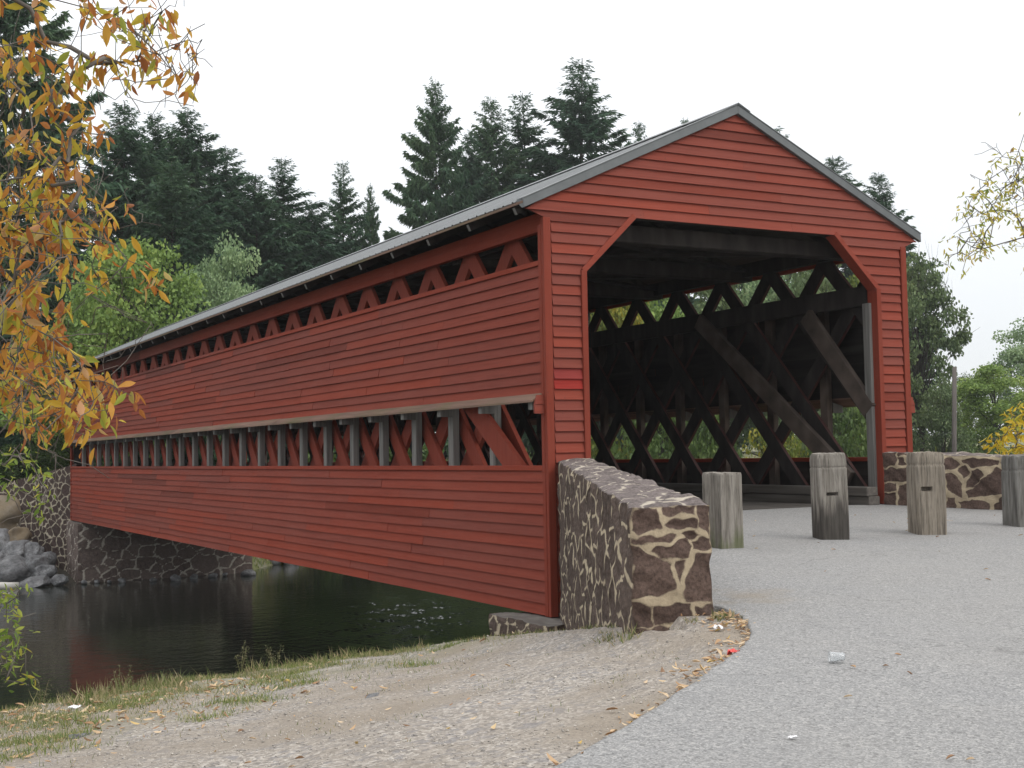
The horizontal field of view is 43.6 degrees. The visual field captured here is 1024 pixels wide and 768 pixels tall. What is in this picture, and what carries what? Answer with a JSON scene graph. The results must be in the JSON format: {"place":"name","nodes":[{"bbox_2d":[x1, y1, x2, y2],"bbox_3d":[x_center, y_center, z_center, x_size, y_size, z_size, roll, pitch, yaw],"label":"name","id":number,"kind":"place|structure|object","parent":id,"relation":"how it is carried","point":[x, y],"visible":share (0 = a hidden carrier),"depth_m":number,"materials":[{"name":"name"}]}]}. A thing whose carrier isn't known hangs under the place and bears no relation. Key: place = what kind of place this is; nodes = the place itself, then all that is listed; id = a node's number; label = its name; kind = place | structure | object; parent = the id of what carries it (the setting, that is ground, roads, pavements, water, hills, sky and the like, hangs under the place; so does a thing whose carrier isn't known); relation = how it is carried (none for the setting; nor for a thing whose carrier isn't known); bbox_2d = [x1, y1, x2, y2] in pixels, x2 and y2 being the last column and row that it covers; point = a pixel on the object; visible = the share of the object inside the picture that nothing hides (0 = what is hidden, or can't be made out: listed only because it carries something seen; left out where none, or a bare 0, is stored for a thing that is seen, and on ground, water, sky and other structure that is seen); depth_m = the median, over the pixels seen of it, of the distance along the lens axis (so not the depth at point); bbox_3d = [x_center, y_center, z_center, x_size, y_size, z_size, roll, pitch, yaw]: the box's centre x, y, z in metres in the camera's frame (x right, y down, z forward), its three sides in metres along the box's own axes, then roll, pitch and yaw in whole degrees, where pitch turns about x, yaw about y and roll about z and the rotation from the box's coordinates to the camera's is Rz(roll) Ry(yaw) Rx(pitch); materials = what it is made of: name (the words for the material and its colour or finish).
{"place":"outdoors","nodes":[
{"label":"outdoors","id":0,"kind":"place"},
{"bbox_2d":[0,564,524,709],"bbox_3d":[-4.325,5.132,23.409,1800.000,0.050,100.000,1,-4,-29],"label":"river water","id":1,"kind":"structure","parent":0,"point":[91,633],"depth_m":29.20,"materials":[{"name":"black liquid"}]},
{"bbox_2d":[118,578,125,582],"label":"waterside rock","id":2,"kind":"object","parent":1,"relation":"on","point":[121,580],"visible":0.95,"depth_m":39.76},
{"bbox_2d":[170,574,180,580],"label":"waterside rock","id":3,"kind":"object","parent":1,"relation":"in","point":[174,577],"visible":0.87,"depth_m":39.99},
{"bbox_2d":[190,574,197,578],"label":"waterside rock","id":4,"kind":"object","parent":1,"relation":"on","point":[193,576],"visible":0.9,"depth_m":40.48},
{"bbox_2d":[208,573,217,576],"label":"waterside rock","id":5,"kind":"object","parent":1,"relation":"on","point":[213,575],"visible":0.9,"depth_m":40.92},
{"bbox_2d":[240,569,255,575],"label":"waterside rock","id":6,"kind":"object","parent":1,"relation":"in","point":[249,572],"visible":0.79,"depth_m":41.24,"materials":[{"name":"stone"}]},
{"bbox_2d":[0,435,1023,767],"bbox_3d":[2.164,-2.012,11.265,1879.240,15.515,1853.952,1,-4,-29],"label":"ground","id":7,"kind":"structure","parent":0,"point":[522,713],"depth_m":6.88,"materials":[{"name":"soil"}]},
{"bbox_2d":[0,528,9,551],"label":"boulder","id":8,"kind":"object","parent":7,"relation":"on","point":[4,538],"visible":0.45,"depth_m":41.03,"materials":[{"name":"stone"}]},
{"bbox_2d":[8,527,32,540],"bbox_3d":[-16.246,5.066,41.647,1.104,0.773,1.041,-6,-7,-43],"label":"boulder","id":9,"kind":"object","parent":8,"relation":"on","point":[19,533],"visible":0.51,"depth_m":41.42,"materials":[{"name":"stone"}]},
{"bbox_2d":[0,582,18,588],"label":"driftwood log","id":10,"kind":"object","parent":7,"relation":"on","point":[12,585],"visible":0.89,"depth_m":38.44,"materials":[{"name":"wood"}]},
{"bbox_2d":[0,495,21,529],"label":"boulder","id":11,"kind":"object","parent":7,"relation":"on","point":[9,509],"visible":0.3,"depth_m":42.51,"materials":[{"name":"stone"}]},
{"bbox_2d":[1,540,28,556],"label":"boulder","id":12,"kind":"object","parent":7,"relation":"on","point":[15,547],"visible":0.45,"depth_m":40.62,"materials":[{"name":"stone"}]},
{"bbox_2d":[23,541,44,557],"bbox_3d":[-15.284,5.377,40.836,0.687,0.716,0.614,0,-3,-14],"label":"boulder","id":13,"kind":"object","parent":12,"relation":"on","point":[33,548],"visible":0.59,"depth_m":40.70,"materials":[{"name":"stone"}]},
{"bbox_2d":[0,129,29,450],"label":"spruce tree","id":14,"kind":"object","parent":7,"relation":"on","point":[2,442],"visible":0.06,"depth_m":50.50,"materials":[{"name":"green plant"}]},
{"bbox_2d":[0,555,30,581],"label":"boulder","id":15,"kind":"object","parent":7,"relation":"on","point":[13,568],"visible":0.77,"depth_m":39.32,"materials":[{"name":"stone"}]},
{"bbox_2d":[0,433,55,692],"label":"green sapling","id":16,"kind":"object","parent":7,"relation":"on","point":[4,636],"visible":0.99,"depth_m":7.88,"materials":[{"name":"green plant"}]},
{"bbox_2d":[0,443,61,483],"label":"bush","id":17,"kind":"object","parent":7,"relation":"on","point":[44,462],"visible":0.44,"depth_m":46.67,"materials":[{"name":"green plant"}]},
{"bbox_2d":[19,575,50,587],"bbox_3d":[-14.581,6.077,39.083,1.014,0.340,1.052,-12,12,-27],"label":"boulder","id":18,"kind":"object","parent":7,"relation":"on","point":[37,581],"visible":0.84,"depth_m":38.88,"materials":[{"name":"stone"}]},
{"bbox_2d":[32,564,57,577],"bbox_3d":[-14.472,5.820,39.725,0.790,0.511,0.745,3,-1,-2],"label":"boulder","id":19,"kind":"object","parent":18,"relation":"on","point":[50,571],"visible":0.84,"depth_m":39.45,"materials":[{"name":"stone"}]},
{"bbox_2d":[25,555,49,576],"bbox_3d":[-14.892,5.777,40.014,0.803,0.856,0.905,11,-4,-13],"label":"boulder","id":20,"kind":"object","parent":7,"relation":"on","point":[32,562],"visible":0.54,"depth_m":39.74,"materials":[{"name":"stone"}]},
{"bbox_2d":[41,551,56,564],"bbox_3d":[-14.659,5.567,40.451,0.493,0.576,0.555,5,-9,-5],"label":"boulder","id":21,"kind":"object","parent":20,"relation":"on","point":[51,556],"visible":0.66,"depth_m":40.35,"materials":[{"name":"stone"}]},
{"bbox_2d":[0,464,76,570],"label":"stone wall","id":22,"kind":"structure","parent":7,"relation":"on","point":[49,533],"depth_m":41.90,"materials":[{"name":"stone"}]},
{"bbox_2d":[34,679,53,702],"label":"weed plant","id":23,"kind":"object","parent":7,"relation":"on","point":[40,694],"visible":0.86,"depth_m":9.59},
{"bbox_2d":[50,574,68,585],"bbox_3d":[-13.878,6.002,39.230,0.541,0.355,0.470,1,-4,-35],"label":"boulder","id":24,"kind":"object","parent":7,"relation":"on","point":[59,579],"visible":1,"depth_m":39.09,"materials":[{"name":"stone"}]},
{"bbox_2d":[10,432,110,474],"bbox_3d":[-17.233,2.913,49.008,3.480,2.290,3.717,-1,-3,7],"label":"bush","id":25,"kind":"object","parent":7,"relation":"on","point":[64,453],"visible":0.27,"depth_m":48.26,"materials":[{"name":"green plant"}]},
{"bbox_2d":[0,303,123,453],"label":"broadleaf tree","id":26,"kind":"object","parent":7,"relation":"on","point":[28,421],"visible":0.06,"depth_m":45.23,"materials":[{"name":"green plant"}]},
{"bbox_2d":[0,0,140,476],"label":"spruce tree","id":27,"kind":"object","parent":7,"relation":"on","point":[8,20],"visible":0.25,"depth_m":52.18,"materials":[{"name":"green plant"}]},
{"bbox_2d":[68,705,80,708],"bbox_3d":[-3.049,2.255,8.931,0.057,0.030,0.085,-3,-3,27],"label":"paper scrap","id":28,"kind":"object","parent":7,"relation":"on","point":[74,706],"visible":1,"depth_m":8.92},
{"bbox_2d":[29,181,120,475],"bbox_3d":[-21.052,-2.611,60.332,9.182,14.394,8.326,1,-4,-35],"label":"spruce tree","id":29,"kind":"object","parent":7,"relation":"on","point":[82,214],"visible":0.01,"depth_m":60.37,"materials":[{"name":"green plant"}]},
{"bbox_2d":[66,732,91,738],"bbox_3d":[-2.482,2.045,7.391,0.154,0.057,0.253,1,-12,4],"label":"verge stone","id":30,"kind":"object","parent":7,"relation":"on","point":[76,735],"visible":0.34,"depth_m":7.33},
{"bbox_2d":[0,0,211,526],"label":"autumn tree","id":31,"kind":"object","parent":7,"relation":"on","point":[33,358],"visible":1,"depth_m":5.00,"materials":[{"name":"orange plant"}]},
{"bbox_2d":[49,100,178,465],"bbox_3d":[-18.830,-4.932,61.843,8.890,18.136,9.805,2,-4,-45],"label":"spruce tree","id":32,"kind":"object","parent":7,"relation":"on","point":[124,136],"visible":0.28,"depth_m":62.10,"materials":[{"name":"green plant"}]},
{"bbox_2d":[110,664,131,689],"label":"weed plant","id":33,"kind":"object","parent":7,"relation":"on","point":[119,677],"visible":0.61,"depth_m":10.34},
{"bbox_2d":[41,231,210,465],"bbox_3d":[-13.793,-0.889,45.769,7.160,9.559,6.226,-2,-3,21],"label":"broadleaf tree","id":34,"kind":"object","parent":7,"relation":"on","point":[105,318],"visible":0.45,"depth_m":45.35,"materials":[{"name":"green plant"}]},
{"bbox_2d":[101,111,215,465],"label":"spruce tree","id":35,"kind":"object","parent":7,"relation":"on","point":[158,133],"visible":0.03,"depth_m":65.44,"materials":[{"name":"green plant"}]},
{"bbox_2d":[66,521,252,583],"bbox_3d":[-11.576,5.692,42.019,5.628,2.614,2.284,1,-4,-29],"label":"bridge abutment","id":36,"kind":"object","parent":7,"relation":"on","point":[100,553],"visible":0.45,"depth_m":40.63,"materials":[{"name":"stone"}]},
{"bbox_2d":[94,159,268,465],"bbox_3d":[-14.661,-3.012,58.480,9.029,14.531,8.522,-3,-3,27],"label":"spruce tree","id":37,"kind":"object","parent":7,"relation":"on","point":[192,241],"visible":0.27,"depth_m":58.01,"materials":[{"name":"green plant"}]},
{"bbox_2d":[112,105,267,465],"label":"spruce tree","id":38,"kind":"object","parent":7,"relation":"on","point":[198,158],"visible":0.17,"depth_m":66.25,"materials":[{"name":"green plant"}]},
{"bbox_2d":[183,230,261,442],"bbox_3d":[-11.812,-0.973,52.160,4.775,10.805,4.715,-4,-4,39],"label":"broadleaf tree","id":39,"kind":"object","parent":7,"relation":"on","point":[212,283],"visible":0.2,"depth_m":51.88,"materials":[{"name":"green plant"}]},
{"bbox_2d":[234,640,248,673],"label":"weed plant","id":40,"kind":"object","parent":7,"relation":"on","point":[242,664],"visible":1,"depth_m":10.99,"materials":[{"name":"plant"}]},
{"bbox_2d":[176,173,308,463],"bbox_3d":[-12.949,-3.135,63.492,9.100,15.200,9.642,-4,-4,42],"label":"spruce tree","id":41,"kind":"object","parent":7,"relation":"on","point":[256,215],"visible":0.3,"depth_m":63.80,"materials":[{"name":"green plant"}]},
{"bbox_2d":[200,145,303,250],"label":"spruce tree","id":42,"kind":"object","parent":7,"relation":"on","point":[225,172],"visible":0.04,"depth_m":68.53,"materials":[{"name":"green plant"}]},
{"bbox_2d":[252,556,272,567],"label":"bank grass","id":43,"kind":"structure","parent":7,"relation":"on","point":[262,563],"depth_m":44.20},
{"bbox_2d":[265,644,283,665],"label":"weed plant","id":44,"kind":"object","parent":7,"relation":"on","point":[270,657],"visible":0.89,"depth_m":11.50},
{"bbox_2d":[269,560,280,564],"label":"bank rock","id":45,"kind":"object","parent":7,"relation":"on","point":[275,562],"visible":0.21,"depth_m":45.23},
{"bbox_2d":[0,628,563,763],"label":"turf grass","id":46,"kind":"structure","parent":7,"relation":"on","point":[126,704],"depth_m":8.46,"materials":[{"name":"plant"}]},
{"bbox_2d":[249,155,359,458],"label":"spruce tree","id":47,"kind":"object","parent":7,"relation":"on","point":[292,207],"visible":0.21,"depth_m":66.33,"materials":[{"name":"green plant"}]},
{"bbox_2d":[308,446,336,461],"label":"bush","id":48,"kind":"object","parent":7,"relation":"on","point":[334,458],"depth_m":46.87,"materials":[{"name":"green plant"}]},
{"bbox_2d":[267,200,391,459],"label":"spruce tree","id":49,"kind":"object","parent":7,"relation":"on","point":[316,221],"visible":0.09,"depth_m":68.17,"materials":[{"name":"green plant"}]},
{"bbox_2d":[322,161,371,458],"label":"spruce tree","id":50,"kind":"object","parent":7,"relation":"on","point":[340,218],"visible":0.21,"depth_m":70.53,"materials":[{"name":"green plant"}]},
{"bbox_2d":[364,693,378,698],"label":"verge stone","id":51,"kind":"object","parent":7,"relation":"on","point":[371,695],"visible":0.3,"depth_m":7.57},
{"bbox_2d":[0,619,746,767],"bbox_3d":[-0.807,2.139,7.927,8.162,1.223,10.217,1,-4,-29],"label":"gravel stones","id":52,"kind":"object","parent":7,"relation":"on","point":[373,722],"visible":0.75,"depth_m":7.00,"materials":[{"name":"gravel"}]},
{"bbox_2d":[0,608,747,767],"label":"bank grass","id":53,"kind":"structure","parent":7,"relation":"on","point":[175,681],"depth_m":9.52,"materials":[{"name":"plant"}]},
{"bbox_2d":[360,183,391,452],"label":"spruce tree","id":54,"kind":"object","parent":7,"relation":"on","point":[374,223],"visible":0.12,"depth_m":72.60,"materials":[{"name":"green plant"}]},
{"bbox_2d":[359,444,392,460],"bbox_3d":[-5.346,4.352,48.010,5.066,4.453,4.743,-4,-4,42],"label":"bush","id":55,"kind":"object","parent":7,"relation":"on","point":[390,455],"visible":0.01,"depth_m":48.23,"materials":[{"name":"green plant"}]},
{"bbox_2d":[0,609,755,767],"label":"fallen leaves","id":56,"kind":"object","parent":7,"relation":"on","point":[635,715],"visible":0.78,"depth_m":7.80,"materials":[{"name":"brown plant"}]},
{"bbox_2d":[727,648,739,654],"bbox_3d":[1.217,1.473,7.050,0.051,0.048,0.100,-3,-4,31],"label":"red wrapper","id":57,"kind":"object","parent":56,"relation":"on","point":[730,651],"visible":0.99,"depth_m":7.02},
{"bbox_2d":[407,445,444,460],"bbox_3d":[-3.270,4.778,47.840,4.743,5.335,5.066,0,-3,-13],"label":"bush","id":58,"kind":"object","parent":7,"relation":"on","point":[423,454],"visible":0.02,"depth_m":47.94,"materials":[{"name":"green plant"}]},
{"bbox_2d":[382,76,480,458],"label":"spruce tree","id":59,"kind":"object","parent":7,"relation":"on","point":[436,133],"visible":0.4,"depth_m":74.24,"materials":[{"name":"green plant"}]},
{"bbox_2d":[435,131,531,458],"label":"spruce tree","id":60,"kind":"object","parent":7,"relation":"on","point":[473,178],"visible":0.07,"depth_m":78.43,"materials":[{"name":"green plant"}]},
{"bbox_2d":[446,96,533,457],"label":"spruce tree","id":61,"kind":"object","parent":7,"relation":"on","point":[489,137],"visible":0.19,"depth_m":80.57,"materials":[{"name":"green plant"}]},
{"bbox_2d":[488,612,564,635],"bbox_3d":[2.959,4.008,16.157,6.664,2.619,1.486,1,-4,-29],"label":"bridge abutment","id":62,"kind":"object","parent":7,"relation":"on","point":[504,623],"visible":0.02,"depth_m":14.74,"materials":[{"name":"stone"}]},
{"bbox_2d":[64,102,920,617],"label":"covered bridge","id":63,"kind":"structure","parent":62,"relation":"on","point":[474,336],"depth_m":18.94,"materials":[{"name":"red wood"}]},
{"bbox_2d":[494,90,561,456],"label":"spruce tree","id":64,"kind":"object","parent":7,"relation":"on","point":[524,136],"visible":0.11,"depth_m":82.73,"materials":[{"name":"green plant"}]},
{"bbox_2d":[524,156,622,453],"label":"spruce tree","id":65,"kind":"object","parent":7,"relation":"on","point":[545,172],"visible":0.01,"depth_m":80.50,"materials":[{"name":"green plant"}]},
{"bbox_2d":[500,57,666,448],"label":"spruce tree","id":66,"kind":"object","parent":7,"relation":"on","point":[576,130],"visible":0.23,"depth_m":80.00,"materials":[{"name":"green plant"}]},
{"bbox_2d":[590,302,659,458],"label":"broadleaf tree","id":67,"kind":"object","parent":7,"relation":"on","point":[618,315],"visible":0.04,"depth_m":51.25,"materials":[{"name":"green plant"}]},
{"bbox_2d":[592,419,673,459],"bbox_3d":[4.440,4.407,45.988,4.552,7.761,4.261,0,-3,-16],"label":"bush","id":68,"kind":"object","parent":7,"relation":"on","point":[654,447],"visible":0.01,"depth_m":45.74,"materials":[{"name":"green plant"}]},
{"bbox_2d":[557,458,713,634],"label":"stone wall","id":69,"kind":"structure","parent":7,"relation":"on","point":[635,549],"depth_m":8.85,"materials":[{"name":"stone"}]},
{"bbox_2d":[631,122,668,442],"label":"spruce tree","id":70,"kind":"object","parent":7,"relation":"on","point":[638,133],"visible":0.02,"depth_m":91.11,"materials":[{"name":"green plant"}]},
{"bbox_2d":[601,298,702,458],"bbox_3d":[6.146,0.370,55.843,5.444,10.962,5.500,-2,-3,18],"label":"broadleaf tree","id":71,"kind":"object","parent":7,"relation":"on","point":[656,310],"visible":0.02,"depth_m":55.52,"materials":[{"name":"green plant"}]},
{"bbox_2d":[679,117,699,310],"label":"spruce tree","id":72,"kind":"object","parent":7,"relation":"on","point":[691,298],"visible":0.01,"depth_m":93.08,"materials":[{"name":"green plant"}]},
{"bbox_2d":[664,415,742,458],"bbox_3d":[7.330,4.543,46.812,4.651,7.393,4.354,1,-4,-39],"label":"bush","id":73,"kind":"object","parent":7,"relation":"on","point":[700,450],"visible":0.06,"depth_m":46.34,"materials":[{"name":"green plant"}]},
{"bbox_2d":[672,283,763,457],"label":"broadleaf tree","id":74,"kind":"object","parent":7,"relation":"on","point":[705,294],"visible":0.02,"depth_m":57.59,"materials":[{"name":"green plant"}]},
{"bbox_2d":[713,624,722,629],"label":"white litter","id":75,"kind":"object","parent":7,"relation":"on","point":[715,627],"visible":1,"depth_m":7.82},
{"bbox_2d":[724,275,800,456],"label":"broadleaf tree","id":76,"kind":"object","parent":7,"relation":"on","point":[751,289],"visible":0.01,"depth_m":59.83,"materials":[{"name":"green plant"}]},
{"bbox_2d":[690,126,840,447],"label":"spruce tree","id":77,"kind":"object","parent":7,"relation":"on","point":[739,288],"depth_m":88.69,"materials":[{"name":"green plant"}]},
{"bbox_2d":[742,428,809,457],"bbox_3d":[9.936,4.812,47.662,4.392,6.883,4.896,2,-4,-44],"label":"bush","id":78,"kind":"object","parent":7,"relation":"on","point":[795,450],"visible":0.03,"depth_m":47.78,"materials":[{"name":"green plant"}]},
{"bbox_2d":[758,264,866,456],"bbox_3d":[12.633,0.944,55.939,5.786,13.962,5.554,1,-4,-36],"label":"broadleaf tree","id":79,"kind":"object","parent":7,"relation":"on","point":[800,279],"visible":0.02,"depth_m":55.86,"materials":[{"name":"green plant"}]},
{"bbox_2d":[798,407,866,457],"bbox_3d":[12.472,4.389,47.906,4.447,7.683,4.750,-1,-3,1],"label":"bush","id":80,"kind":"object","parent":7,"relation":"on","point":[854,419],"visible":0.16,"depth_m":47.54,"materials":[{"name":"green plant"}]},
{"bbox_2d":[833,274,865,451],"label":"broadleaf tree","id":81,"kind":"object","parent":7,"relation":"on","point":[853,281],"visible":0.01,"depth_m":60.84,"materials":[{"name":"green plant"}]},
{"bbox_2d":[789,155,948,435],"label":"spruce tree","id":82,"kind":"object","parent":7,"relation":"on","point":[836,168],"depth_m":84.72,"materials":[{"name":"green plant"}]},
{"bbox_2d":[834,172,941,446],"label":"spruce tree","id":83,"kind":"object","parent":7,"relation":"on","point":[882,198],"visible":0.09,"depth_m":82.44,"materials":[{"name":"green plant"}]},
{"bbox_2d":[906,245,979,451],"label":"broadleaf tree","id":84,"kind":"object","parent":7,"relation":"on","point":[921,297],"visible":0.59,"depth_m":65.57,"materials":[{"name":"green plant"}]},
{"bbox_2d":[912,371,986,452],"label":"broadleaf tree","id":85,"kind":"object","parent":7,"relation":"on","point":[942,418],"visible":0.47,"depth_m":59.82,"materials":[{"name":"green plant"}]},
{"bbox_2d":[952,367,956,451],"bbox_3d":[20.047,3.679,58.066,0.692,8.941,0.260,1,-4,-29],"label":"wooden pole","id":86,"kind":"object","parent":7,"relation":"on","point":[954,409],"visible":0.4,"depth_m":58.17,"materials":[{"name":"grey wood"}]},
{"bbox_2d":[950,373,982,427],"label":"broadleaf tree","id":87,"kind":"object","parent":7,"relation":"on","point":[964,374],"visible":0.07,"depth_m":95.17,"materials":[{"name":"green plant"}]},
{"bbox_2d":[930,112,1023,278],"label":"yellowing tree","id":88,"kind":"object","parent":7,"relation":"on","point":[999,210],"visible":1,"depth_m":11.07,"materials":[{"name":"yellow plant"}]},
{"bbox_2d":[940,364,1023,444],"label":"broadleaf tree","id":89,"kind":"object","parent":7,"relation":"on","point":[976,389],"visible":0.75,"depth_m":73.37,"materials":[{"name":"green plant"}]},
{"bbox_2d":[960,425,1012,454],"bbox_3d":[22.668,4.722,61.998,6.135,5.430,5.744,1,-4,-39],"label":"bush","id":90,"kind":"object","parent":7,"relation":"on","point":[980,436],"visible":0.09,"depth_m":61.98,"materials":[{"name":"green plant"}]},
{"bbox_2d":[975,317,1023,434],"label":"broadleaf tree","id":91,"kind":"object","parent":7,"relation":"on","point":[1013,356],"visible":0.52,"depth_m":84.02,"materials":[{"name":"green plant"}]},
{"bbox_2d":[978,401,1023,454],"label":"golden shrub","id":92,"kind":"object","parent":7,"relation":"on","point":[1010,436],"visible":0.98,"depth_m":17.12,"materials":[{"name":"plant"}]},
{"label":"boulder","id":93,"kind":"object","parent":7,"relation":"on","visible":0},
{"bbox_2d":[0,551,8,557],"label":"boulder","id":94,"kind":"object","parent":93,"relation":"on","point":[3,554],"visible":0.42,"depth_m":40.41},
{"bbox_2d":[0,0,1023,434],"label":"sky","id":95,"kind":"structure","parent":0,"point":[909,91],"materials":[{"name":"white"}]},
{"bbox_2d":[553,504,1023,767],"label":"road","id":96,"kind":"structure","parent":0,"point":[880,588],"depth_m":6.83,"materials":[{"name":"asphalt"}]},
{"bbox_2d":[702,472,743,548],"bbox_3d":[1.997,1.212,12.133,0.274,0.762,0.273,1,-4,-30],"label":"bollard","id":97,"kind":"object","parent":96,"relation":"on","point":[722,494],"visible":0.85,"depth_m":12.03,"materials":[{"name":"grey wood"}]},
{"bbox_2d":[810,452,849,539],"bbox_3d":[3.202,1.149,12.915,0.303,0.916,0.304,-2,-3,-5],"label":"bollard","id":98,"kind":"object","parent":96,"relation":"on","point":[829,497],"visible":0.98,"depth_m":12.78,"materials":[{"name":"grey wood"}]},
{"bbox_2d":[828,651,844,661],"bbox_3d":[1.702,1.428,6.705,0.081,0.060,0.070,-1,-3,2],"label":"plastic cup","id":99,"kind":"object","parent":96,"relation":"on","point":[835,656],"visible":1,"depth_m":6.68,"materials":[{"name":"white"}]},
{"bbox_2d":[752,515,1022,759],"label":"leaf litter","id":100,"kind":"object","parent":96,"relation":"on","point":[948,756],"visible":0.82,"depth_m":6.45,"materials":[{"name":"plant"}]},
{"bbox_2d":[906,451,946,534],"bbox_3d":[4.362,1.165,13.476,0.320,0.912,0.319,-1,-3,-3],"label":"bollard","id":101,"kind":"object","parent":96,"relation":"on","point":[926,494],"visible":0.98,"depth_m":13.33,"materials":[{"name":"grey wood"}]},
{"bbox_2d":[882,451,1023,509],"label":"stone wall","id":102,"kind":"structure","parent":96,"relation":"on","point":[972,480],"depth_m":16.73,"materials":[{"name":"stone"}]},
{"bbox_2d":[1001,455,1023,526],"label":"bollard","id":103,"kind":"object","parent":96,"relation":"on","point":[1012,476],"visible":0.94,"depth_m":14.20,"materials":[{"name":"grey wood"}]}
]}

